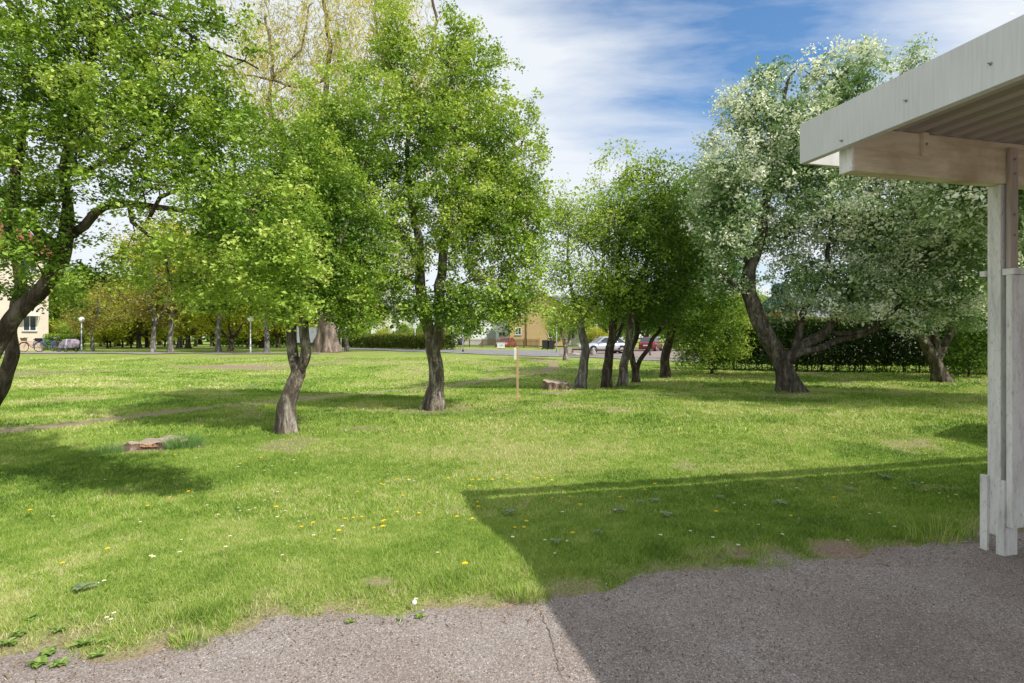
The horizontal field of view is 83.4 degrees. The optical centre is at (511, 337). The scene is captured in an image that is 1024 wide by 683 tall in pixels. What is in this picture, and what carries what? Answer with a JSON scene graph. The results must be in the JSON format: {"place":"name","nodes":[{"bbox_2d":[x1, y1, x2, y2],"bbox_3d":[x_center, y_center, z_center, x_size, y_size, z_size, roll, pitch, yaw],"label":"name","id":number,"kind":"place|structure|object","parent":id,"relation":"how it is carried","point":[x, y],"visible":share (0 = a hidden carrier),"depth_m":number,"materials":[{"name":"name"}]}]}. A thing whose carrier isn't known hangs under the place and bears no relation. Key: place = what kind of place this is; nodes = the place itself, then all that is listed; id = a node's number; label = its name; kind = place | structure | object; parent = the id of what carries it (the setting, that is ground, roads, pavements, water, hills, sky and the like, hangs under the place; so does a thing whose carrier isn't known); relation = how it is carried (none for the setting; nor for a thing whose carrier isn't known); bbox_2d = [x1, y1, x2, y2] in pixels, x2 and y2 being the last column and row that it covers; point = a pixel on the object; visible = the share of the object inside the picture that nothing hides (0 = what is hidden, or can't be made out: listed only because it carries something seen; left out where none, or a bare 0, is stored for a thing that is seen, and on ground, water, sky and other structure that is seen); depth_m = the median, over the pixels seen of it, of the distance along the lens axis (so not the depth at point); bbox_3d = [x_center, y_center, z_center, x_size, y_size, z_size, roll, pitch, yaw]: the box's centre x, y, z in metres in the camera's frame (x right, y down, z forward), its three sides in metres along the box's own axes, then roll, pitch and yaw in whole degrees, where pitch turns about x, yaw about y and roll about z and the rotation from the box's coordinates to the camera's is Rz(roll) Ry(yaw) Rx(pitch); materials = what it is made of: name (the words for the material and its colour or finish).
{"place":"outdoors","nodes":[
{"label":"outdoors","id":0,"kind":"place"},
{"bbox_2d":[451,305,508,344],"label":"white house","id":1,"kind":"structure","parent":0,"point":[492,335],"depth_m":88.16,"materials":[{"name":"paint"}]},
{"bbox_2d":[487,331,495,344],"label":"garage door","id":2,"kind":"structure","parent":1,"relation":"in","point":[491,335],"depth_m":88.14,"materials":[{"name":"metal"}]},
{"bbox_2d":[0,531,1023,682],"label":"yard asphalt","id":3,"kind":"structure","parent":0,"point":[864,641],"depth_m":2.87,"materials":[{"name":"asphalt"}]},
{"bbox_2d":[24,655,48,667],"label":"leafy weed","id":4,"kind":"object","parent":3,"relation":"on","point":[38,661],"visible":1,"depth_m":2.63,"materials":[{"name":"green plant"}]},
{"bbox_2d":[38,645,57,654],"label":"leafy weed","id":5,"kind":"object","parent":3,"relation":"on","point":[49,651],"visible":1,"depth_m":2.72,"materials":[{"name":"green plant"}]},
{"bbox_2d":[47,657,69,667],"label":"leafy weed","id":6,"kind":"object","parent":3,"relation":"on","point":[59,662],"visible":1,"depth_m":2.63,"materials":[{"name":"green plant"}]},
{"bbox_2d":[163,625,214,650],"bbox_3d":[-1.576,1.473,2.813,0.245,0.092,0.177,0,0,0],"label":"grass tuft","id":7,"kind":"object","parent":3,"relation":"on","point":[177,642],"visible":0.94,"depth_m":2.81,"materials":[{"name":"plant"}]},
{"bbox_2d":[492,580,553,605],"bbox_3d":[0.068,1.456,3.278,0.371,0.110,0.201,0,0,0],"label":"grass tuft","id":8,"kind":"object","parent":3,"relation":"on","point":[517,591],"visible":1,"depth_m":3.28,"materials":[{"name":"plant"}]},
{"bbox_2d":[800,14,1023,555],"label":"carport","id":9,"kind":"object","parent":3,"relation":"on","point":[955,115],"visible":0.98,"depth_m":3.82,"materials":[{"name":"paint"}]},
{"bbox_2d":[980,268,1023,276],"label":"rail","id":10,"kind":"object","parent":9,"relation":"attached to","point":[1013,271],"visible":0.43,"depth_m":3.93,"materials":[{"name":"white paint"}]},
{"bbox_2d":[896,507,978,545],"bbox_3d":[3.131,1.391,4.247,0.634,0.254,0.432,0,0,0],"label":"grass tuft","id":11,"kind":"object","parent":3,"relation":"on","point":[944,533],"visible":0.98,"depth_m":4.22,"materials":[{"name":"plant"}]},
{"bbox_2d":[939,514,989,541],"bbox_3d":[3.405,1.401,4.312,0.346,0.227,0.301,0,0,36],"label":"grass tuft","id":12,"kind":"object","parent":3,"relation":"on","point":[972,534],"visible":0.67,"depth_m":4.30,"materials":[{"name":"plant"}]},
{"bbox_2d":[0,338,1023,663],"bbox_3d":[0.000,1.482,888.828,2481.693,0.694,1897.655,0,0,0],"label":"ground","id":13,"kind":"structure","parent":0,"point":[198,352],"depth_m":6.63,"materials":[{"name":"plant"}]},
{"bbox_2d":[0,637,18,645],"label":"leafy weed","id":14,"kind":"object","parent":13,"relation":"on","point":[12,640],"visible":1,"depth_m":2.77,"materials":[{"name":"green plant"}]},
{"bbox_2d":[9,628,27,635],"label":"leafy weed","id":15,"kind":"object","parent":13,"relation":"on","point":[22,631],"visible":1,"depth_m":2.84,"materials":[{"name":"green plant"}]},
{"bbox_2d":[0,209,52,350],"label":"apartment block","id":16,"kind":"structure","parent":13,"relation":"on","point":[34,324],"depth_m":51.09,"materials":[{"name":"paint"}]},
{"bbox_2d":[22,312,39,331],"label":"window","id":17,"kind":"structure","parent":16,"relation":"in","point":[30,321],"depth_m":51.10,"materials":[{"name":"white glass"}]},
{"bbox_2d":[50,624,66,632],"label":"leafy weed","id":18,"kind":"object","parent":13,"relation":"on","point":[60,627],"visible":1,"depth_m":2.89,"materials":[{"name":"green plant"}]},
{"bbox_2d":[42,333,87,350],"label":"clipped hedge","id":19,"kind":"object","parent":13,"relation":"on","point":[60,337],"visible":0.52,"depth_m":51.31,"materials":[{"name":"green plant"}]},
{"bbox_2d":[48,318,82,334],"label":"bush","id":20,"kind":"object","parent":13,"relation":"on","point":[55,326],"visible":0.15,"depth_m":59.15,"materials":[{"name":"green plant"}]},
{"bbox_2d":[54,316,86,338],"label":"bush","id":21,"kind":"object","parent":13,"relation":"on","point":[65,330],"visible":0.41,"depth_m":57.14,"materials":[{"name":"green plant"}]},
{"bbox_2d":[48,264,94,332],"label":"background tree","id":22,"kind":"object","parent":13,"relation":"on","point":[53,315],"visible":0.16,"depth_m":59.91,"materials":[{"name":"green plant"}]},
{"bbox_2d":[69,636,96,646],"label":"leafy weed","id":23,"kind":"object","parent":13,"relation":"on","point":[81,641],"visible":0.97,"depth_m":2.78,"materials":[{"name":"green plant"}]},
{"bbox_2d":[71,581,97,590],"bbox_3d":[-2.498,1.445,3.351,0.122,0.025,0.116,0,0,34],"label":"plantain rosette","id":24,"kind":"object","parent":13,"relation":"on","point":[78,586],"visible":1,"depth_m":3.35,"materials":[{"name":"green plant"}]},
{"bbox_2d":[78,324,104,347],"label":"bush","id":25,"kind":"object","parent":13,"relation":"on","point":[88,337],"visible":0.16,"depth_m":63.38,"materials":[{"name":"green plant"}]},
{"bbox_2d":[58,275,132,350],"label":"park tree","id":26,"kind":"object","parent":13,"relation":"on","point":[93,318],"visible":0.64,"depth_m":49.84,"materials":[{"name":"green plant"}]},
{"bbox_2d":[87,649,105,656],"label":"leafy weed","id":27,"kind":"object","parent":13,"relation":"on","point":[97,652],"visible":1,"depth_m":2.69,"materials":[{"name":"green plant"}]},
{"bbox_2d":[74,262,134,344],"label":"background tree","id":28,"kind":"object","parent":13,"relation":"on","point":[104,343],"visible":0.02,"depth_m":84.10,"materials":[{"name":"green plant"}]},
{"bbox_2d":[87,322,123,348],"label":"bush","id":29,"kind":"object","parent":13,"relation":"on","point":[105,338],"visible":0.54,"depth_m":59.62,"materials":[{"name":"green plant"}]},
{"bbox_2d":[87,442,126,453],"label":"grass tuft","id":30,"kind":"object","parent":13,"relation":"on","point":[109,450],"visible":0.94,"depth_m":7.90,"materials":[{"name":"plant"}]},
{"bbox_2d":[98,635,117,643],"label":"leafy weed","id":31,"kind":"object","parent":13,"relation":"on","point":[104,639],"visible":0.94,"depth_m":2.79,"materials":[{"name":"green plant"}]},
{"bbox_2d":[87,283,134,345],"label":"background tree","id":32,"kind":"object","parent":13,"relation":"on","point":[119,343],"visible":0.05,"depth_m":73.33,"materials":[{"name":"green plant"}]},
{"bbox_2d":[121,321,144,347],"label":"bush","id":33,"kind":"object","parent":13,"relation":"on","point":[131,339],"visible":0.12,"depth_m":62.02,"materials":[{"name":"green plant"}]},
{"bbox_2d":[98,284,167,348],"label":"park tree","id":34,"kind":"object","parent":13,"relation":"on","point":[138,333],"visible":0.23,"depth_m":58.96,"materials":[{"name":"green plant"}]},
{"bbox_2d":[83,217,202,351],"bbox_3d":[-27.407,-4.107,43.726,8.079,10.851,7.813,0,0,18],"label":"park tree","id":35,"kind":"object","parent":13,"relation":"on","point":[158,316],"visible":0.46,"depth_m":43.23,"materials":[{"name":"green plant"}]},
{"bbox_2d":[127,305,175,347],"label":"park tree","id":36,"kind":"object","parent":13,"relation":"on","point":[146,341],"visible":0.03,"depth_m":65.89,"materials":[{"name":"green plant"}]},
{"bbox_2d":[140,448,179,456],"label":"grass tuft","id":37,"kind":"object","parent":13,"relation":"on","point":[161,453],"visible":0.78,"depth_m":7.65,"materials":[{"name":"plant"}]},
{"bbox_2d":[116,435,204,451],"bbox_3d":[-4.934,1.543,8.357,1.836,0.176,1.105,0,0,0],"label":"tree stump","id":38,"kind":"object","parent":13,"relation":"on","point":[151,443],"visible":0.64,"depth_m":8.13,"materials":[{"name":"brown wood"}]},
{"bbox_2d":[124,220,197,347],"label":"park tree","id":39,"kind":"object","parent":13,"relation":"on","point":[179,344],"visible":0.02,"depth_m":61.78,"materials":[{"name":"green plant"}]},
{"bbox_2d":[4,352,319,353],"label":"footpath","id":40,"kind":"structure","parent":13,"relation":"on","point":[152,352],"depth_m":41.75,"materials":[{"name":"asphalt"}]},
{"bbox_2d":[19,337,44,351],"bbox_3d":[-36.841,0.558,44.083,1.927,1.152,0.618,0,0,-4],"label":"bicycle","id":41,"kind":"object","parent":40,"relation":"on","point":[35,339],"visible":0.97,"depth_m":44.05,"materials":[{"name":"metal"}]},
{"bbox_2d":[33,338,62,351],"bbox_3d":[-35.741,0.536,44.382,1.927,1.152,0.618,0,0,-38],"label":"bicycle","id":42,"kind":"object","parent":40,"relation":"on","point":[46,345],"visible":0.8,"depth_m":44.24,"materials":[{"name":"metal"}]},
{"bbox_2d":[56,339,79,351],"bbox_3d":[-34.224,0.624,44.222,2.076,0.973,0.915,0,0,8],"label":"bicycle trailer","id":43,"kind":"object","parent":40,"relation":"on","point":[69,343],"visible":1,"depth_m":43.86,"materials":[{"name":"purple fabric"}]},
{"bbox_2d":[113,206,211,351],"bbox_3d":[-26.829,-4.599,44.934,7.328,11.778,6.652,0,0,-38],"label":"park tree","id":44,"kind":"object","parent":13,"relation":"on","point":[170,347],"visible":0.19,"depth_m":44.05,"materials":[{"name":"green plant"}]},
{"bbox_2d":[156,326,177,346],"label":"bush","id":45,"kind":"object","parent":13,"relation":"on","point":[158,335],"visible":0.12,"depth_m":69.82,"materials":[{"name":"green plant"}]},
{"bbox_2d":[0,0,338,405],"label":"hawthorn tree","id":46,"kind":"object","parent":13,"relation":"on","point":[75,93],"visible":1,"depth_m":5.07,"materials":[{"name":"green plant"}]},
{"bbox_2d":[161,431,206,449],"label":"grass tuft","id":47,"kind":"object","parent":13,"relation":"on","point":[177,443],"visible":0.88,"depth_m":8.09,"materials":[{"name":"plant"}]},
{"bbox_2d":[158,305,211,348],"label":"park tree","id":48,"kind":"object","parent":13,"relation":"on","point":[187,333],"visible":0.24,"depth_m":58.34,"materials":[{"name":"green plant"}]},
{"bbox_2d":[177,320,222,346],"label":"park tree","id":49,"kind":"object","parent":13,"relation":"on","point":[212,344],"visible":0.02,"depth_m":71.71,"materials":[{"name":"green plant"}]},
{"bbox_2d":[172,223,261,352],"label":"park tree","id":50,"kind":"object","parent":13,"relation":"on","point":[218,348],"visible":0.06,"depth_m":43.80,"materials":[{"name":"green plant"}]},
{"bbox_2d":[189,306,263,350],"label":"park tree","id":51,"kind":"object","parent":13,"relation":"on","point":[244,327],"visible":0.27,"depth_m":49.74,"materials":[{"name":"green plant"}]},
{"bbox_2d":[210,310,284,348],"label":"park tree","id":52,"kind":"object","parent":13,"relation":"on","point":[248,343],"visible":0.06,"depth_m":57.77,"materials":[{"name":"green plant"}]},
{"bbox_2d":[231,282,287,352],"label":"park tree","id":53,"kind":"object","parent":13,"relation":"on","point":[266,349],"visible":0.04,"depth_m":42.10,"materials":[{"name":"green plant"}]},
{"bbox_2d":[254,322,285,347],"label":"park tree","id":54,"kind":"object","parent":13,"relation":"on","point":[261,345],"visible":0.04,"depth_m":63.71,"materials":[{"name":"green plant"}]},
{"bbox_2d":[214,324,342,346],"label":"clipped hedge","id":55,"kind":"object","parent":13,"relation":"on","point":[238,341],"visible":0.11,"depth_m":69.62,"materials":[{"name":"green plant"}]},
{"bbox_2d":[257,310,316,347],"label":"park tree","id":56,"kind":"object","parent":13,"relation":"on","point":[280,331],"visible":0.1,"depth_m":61.69,"materials":[{"name":"green plant"}]},
{"bbox_2d":[164,86,418,434],"bbox_3d":[-3.525,-1.260,9.361,3.984,5.798,2.817,0,0,0],"label":"hawthorn tree","id":57,"kind":"object","parent":13,"relation":"on","point":[348,238],"visible":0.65,"depth_m":9.08,"materials":[{"name":"green plant"}]},
{"bbox_2d":[297,327,318,342],"bbox_3d":[-15.811,0.208,44.606,2.380,2.050,0.100,0,0,0],"label":"notice board","id":58,"kind":"object","parent":13,"relation":"on","point":[313,332],"visible":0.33,"depth_m":44.58,"materials":[{"name":"white"}]},
{"bbox_2d":[337,255,379,351],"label":"park tree","id":59,"kind":"object","parent":13,"relation":"on","point":[346,346],"depth_m":47.48,"materials":[{"name":"green plant"}]},
{"bbox_2d":[203,0,537,352],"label":"weeping willow","id":60,"kind":"object","parent":13,"relation":"on","point":[326,340],"visible":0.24,"depth_m":44.21,"materials":[{"name":"green plant"}]},
{"bbox_2d":[358,287,391,332],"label":"background tree","id":61,"kind":"object","parent":13,"relation":"on","point":[387,321],"visible":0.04,"depth_m":84.52,"materials":[{"name":"green plant"}]},
{"bbox_2d":[375,325,393,333],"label":"bush","id":62,"kind":"object","parent":13,"relation":"on","point":[385,329],"visible":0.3,"depth_m":70.05,"materials":[{"name":"green plant"}]},
{"bbox_2d":[339,332,460,349],"bbox_3d":[-12.203,0.343,58.542,2.429,1.841,20.527,0,0,-44],"label":"clipped hedge","id":63,"kind":"object","parent":13,"relation":"on","point":[400,340],"visible":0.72,"depth_m":56.78,"materials":[{"name":"green plant"}]},
{"bbox_2d":[371,300,433,333],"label":"row house","id":64,"kind":"structure","parent":13,"relation":"on","point":[392,330],"depth_m":96.17,"materials":[{"name":"paint"}]},
{"bbox_2d":[394,320,413,333],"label":"bush","id":65,"kind":"object","parent":13,"relation":"on","point":[406,330],"visible":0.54,"depth_m":71.66,"materials":[{"name":"green plant"}]},
{"bbox_2d":[270,0,563,410],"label":"hawthorn tree","id":66,"kind":"object","parent":13,"relation":"on","point":[454,107],"visible":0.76,"depth_m":11.47,"materials":[{"name":"green plant"}]},
{"bbox_2d":[88,293,764,341],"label":"distant wood","id":67,"kind":"object","parent":13,"relation":"on","point":[448,330],"visible":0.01,"depth_m":152.30,"materials":[{"name":"green plant"}]},
{"bbox_2d":[458,323,463,351],"bbox_3d":[-4.036,-0.412,45.373,0.422,3.250,0.318,0,0,-25],"label":"road sign","id":68,"kind":"object","parent":13,"relation":"on","point":[460,342],"visible":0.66,"depth_m":45.35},
{"bbox_2d":[452,320,478,341],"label":"garden tree","id":69,"kind":"object","parent":13,"relation":"on","point":[458,331],"visible":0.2,"depth_m":73.12,"materials":[{"name":"green plant"}]},
{"bbox_2d":[0,410,987,636],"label":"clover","id":70,"kind":"object","parent":13,"relation":"on","point":[545,574],"visible":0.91,"depth_m":5.59,"materials":[{"name":"green plant"}]},
{"bbox_2d":[457,338,539,347],"bbox_3d":[-1.894,0.653,66.097,12.658,1.050,0.161,0,0,40],"label":"picket fence","id":71,"kind":"object","parent":13,"relation":"on","point":[487,342],"visible":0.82,"depth_m":64.56,"materials":[{"name":"wood"}]},
{"bbox_2d":[496,337,515,346],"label":"parked car","id":72,"kind":"object","parent":13,"relation":"on","point":[506,341],"visible":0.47,"depth_m":73.81,"materials":[{"name":"red paint"}]},
{"bbox_2d":[514,346,518,399],"bbox_3d":[0.104,0.898,14.009,0.111,1.350,0.048,0,0,0],"label":"sign stake","id":73,"kind":"object","parent":13,"relation":"on","point":[516,353],"visible":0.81,"depth_m":13.99,"materials":[{"name":"brown wood"}]},
{"bbox_2d":[541,379,570,390],"bbox_3d":[1.364,1.493,17.808,1.026,0.372,0.776,0,0,18],"label":"tree stump","id":74,"kind":"object","parent":13,"relation":"on","point":[550,384],"visible":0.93,"depth_m":17.68,"materials":[{"name":"brown wood"}]},
{"bbox_2d":[545,321,569,348],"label":"garden tree","id":75,"kind":"object","parent":13,"relation":"on","point":[553,334],"visible":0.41,"depth_m":69.72,"materials":[{"name":"green plant"}]},
{"bbox_2d":[535,291,594,360],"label":"sapling","id":76,"kind":"object","parent":13,"relation":"on","point":[565,345],"visible":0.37,"depth_m":33.92,"materials":[{"name":"green plant"}]},
{"bbox_2d":[567,295,599,336],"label":"background tree","id":77,"kind":"object","parent":13,"relation":"on","point":[593,326],"visible":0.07,"depth_m":93.72,"materials":[{"name":"green plant"}]},
{"bbox_2d":[530,173,650,389],"bbox_3d":[2.321,-1.671,18.178,3.748,6.911,3.602,0,0,-25],"label":"tree","id":78,"kind":"object","parent":13,"relation":"on","point":[582,315],"visible":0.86,"depth_m":17.81,"materials":[{"name":"green plant"}]},
{"bbox_2d":[586,325,608,342],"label":"bush","id":79,"kind":"object","parent":13,"relation":"on","point":[596,333],"visible":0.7,"depth_m":65.49,"materials":[{"name":"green plant"}]},
{"bbox_2d":[587,306,634,336],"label":"background tree","id":80,"kind":"object","parent":13,"relation":"on","point":[605,328],"visible":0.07,"depth_m":84.03,"materials":[{"name":"green plant"}]},
{"bbox_2d":[572,348,650,354],"bbox_3d":[7.906,1.204,46.458,6.772,0.540,0.155,0,0,31],"label":"log barrier","id":81,"kind":"object","parent":13,"relation":"on","point":[614,350],"visible":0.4,"depth_m":46.20,"materials":[{"name":"wood"}]},
{"bbox_2d":[565,135,680,387],"bbox_3d":[3.595,-2.385,18.382,3.687,8.206,3.592,0,0,-16],"label":"tree","id":82,"kind":"object","parent":13,"relation":"on","point":[637,244],"visible":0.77,"depth_m":18.01,"materials":[{"name":"green plant"}]},
{"bbox_2d":[560,348,699,359],"bbox_3d":[9.755,1.365,55.873,19.667,0.152,38.119,0,0,20],"label":"parking bay","id":83,"kind":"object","parent":13,"relation":"on","point":[656,354],"visible":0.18,"depth_m":49.95,"materials":[{"name":"asphalt"}]},
{"bbox_2d":[579,337,624,353],"bbox_3d":[8.096,0.693,50.776,4.296,1.495,2.090,0,0,-14],"label":"parked car","id":84,"kind":"object","parent":83,"relation":"on","point":[599,343],"visible":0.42,"depth_m":50.12,"materials":[{"name":"silver metal"}]},
{"bbox_2d":[639,337,662,350],"bbox_3d":[14.509,0.728,60.008,2.090,1.495,4.146,0,0,28],"label":"parked car","id":85,"kind":"object","parent":83,"relation":"on","point":[644,342],"visible":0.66,"depth_m":58.56,"materials":[{"name":"red paint"}]},
{"bbox_2d":[620,287,663,336],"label":"background tree","id":86,"kind":"object","parent":13,"relation":"on","point":[645,335],"visible":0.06,"depth_m":79.66,"materials":[{"name":"green plant"}]},
{"bbox_2d":[597,212,734,382],"bbox_3d":[5.372,-1.691,20.916,5.087,6.817,4.214,0,0,0],"label":"tree","id":87,"kind":"object","parent":13,"relation":"on","point":[635,366],"visible":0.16,"depth_m":20.70,"materials":[{"name":"green plant"}]},
{"bbox_2d":[606,147,731,386],"bbox_3d":[5.066,-2.241,19.014,4.111,7.933,4.066,0,0,0],"label":"tree","id":88,"kind":"object","parent":13,"relation":"on","point":[670,285],"visible":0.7,"depth_m":18.47,"materials":[{"name":"green plant"}]},
{"bbox_2d":[626,138,766,377],"bbox_3d":[7.001,-3.125,22.876,6.121,9.632,5.284,0,0,0],"label":"tree","id":89,"kind":"object","parent":13,"relation":"on","point":[705,323],"visible":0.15,"depth_m":22.20,"materials":[{"name":"green plant"}]},
{"bbox_2d":[663,282,765,374],"bbox_3d":[8.476,-0.399,24.351,4.676,4.100,2.860,0,0,0],"label":"shrub","id":90,"kind":"object","parent":13,"relation":"on","point":[694,350],"visible":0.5,"depth_m":24.12,"materials":[{"name":"green plant"}]},
{"bbox_2d":[734,277,770,347],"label":"background tree","id":91,"kind":"object","parent":13,"relation":"on","point":[762,296],"visible":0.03,"depth_m":60.05,"materials":[{"name":"green plant"}]},
{"bbox_2d":[761,283,801,335],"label":"blue conifer","id":92,"kind":"object","parent":13,"relation":"on","point":[772,288],"visible":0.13,"depth_m":37.69,"materials":[{"name":"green plant"}]},
{"bbox_2d":[695,309,987,374],"bbox_3d":[16.657,0.140,23.632,18.518,2.867,1.967,0,0,25],"label":"beech hedge","id":93,"kind":"object","parent":13,"relation":"on","point":[896,353],"visible":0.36,"depth_m":24.35,"materials":[{"name":"green plant"}]},
{"bbox_2d":[675,30,1023,392],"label":"whitebeam tree","id":94,"kind":"object","parent":13,"relation":"on","point":[912,245],"visible":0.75,"depth_m":15.18,"materials":[{"name":"green plant"}]},
{"bbox_2d":[817,184,1023,382],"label":"whitebeam tree","id":95,"kind":"object","parent":13,"relation":"on","point":[934,350],"visible":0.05,"depth_m":18.86,"materials":[{"name":"green plant"}]},
{"bbox_2d":[892,12,1023,251],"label":"whitebeam tree","id":96,"kind":"object","parent":13,"relation":"on","point":[971,201],"visible":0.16,"depth_m":12.27,"materials":[{"name":"green plant"}]},
{"bbox_2d":[938,316,987,378],"bbox_3d":[16.413,0.283,20.564,2.819,2.962,2.022,0,0,0],"label":"shrub","id":97,"kind":"object","parent":13,"relation":"on","point":[963,341],"visible":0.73,"depth_m":20.43,"materials":[{"name":"green plant"}]},
{"bbox_2d":[0,524,1023,682],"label":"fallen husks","id":98,"kind":"object","parent":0,"point":[603,620],"visible":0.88,"depth_m":3.01},
{"bbox_2d":[3,531,1020,680],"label":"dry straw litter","id":99,"kind":"object","parent":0,"point":[536,608],"visible":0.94,"depth_m":3.18,"materials":[{"name":"plant"}]},
{"bbox_2d":[0,0,1023,337],"label":"sky","id":100,"kind":"structure","parent":0,"point":[641,71],"materials":[{"name":"blue"}]},
{"bbox_2d":[342,347,697,361],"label":"road","id":101,"kind":"structure","parent":0,"point":[522,352],"depth_m":45.90,"materials":[{"name":"asphalt"}]},
{"bbox_2d":[508,289,565,345],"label":"brick house","id":102,"kind":"structure","parent":0,"point":[533,331],"depth_m":83.81,"materials":[{"name":"brick"}]},
{"bbox_2d":[555,297,599,345],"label":"pale house","id":103,"kind":"structure","parent":0,"point":[575,341],"depth_m":97.81,"materials":[{"name":"paint"}]},
{"bbox_2d":[761,291,983,356],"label":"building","id":104,"kind":"structure","parent":0,"point":[818,313],"depth_m":37.11,"materials":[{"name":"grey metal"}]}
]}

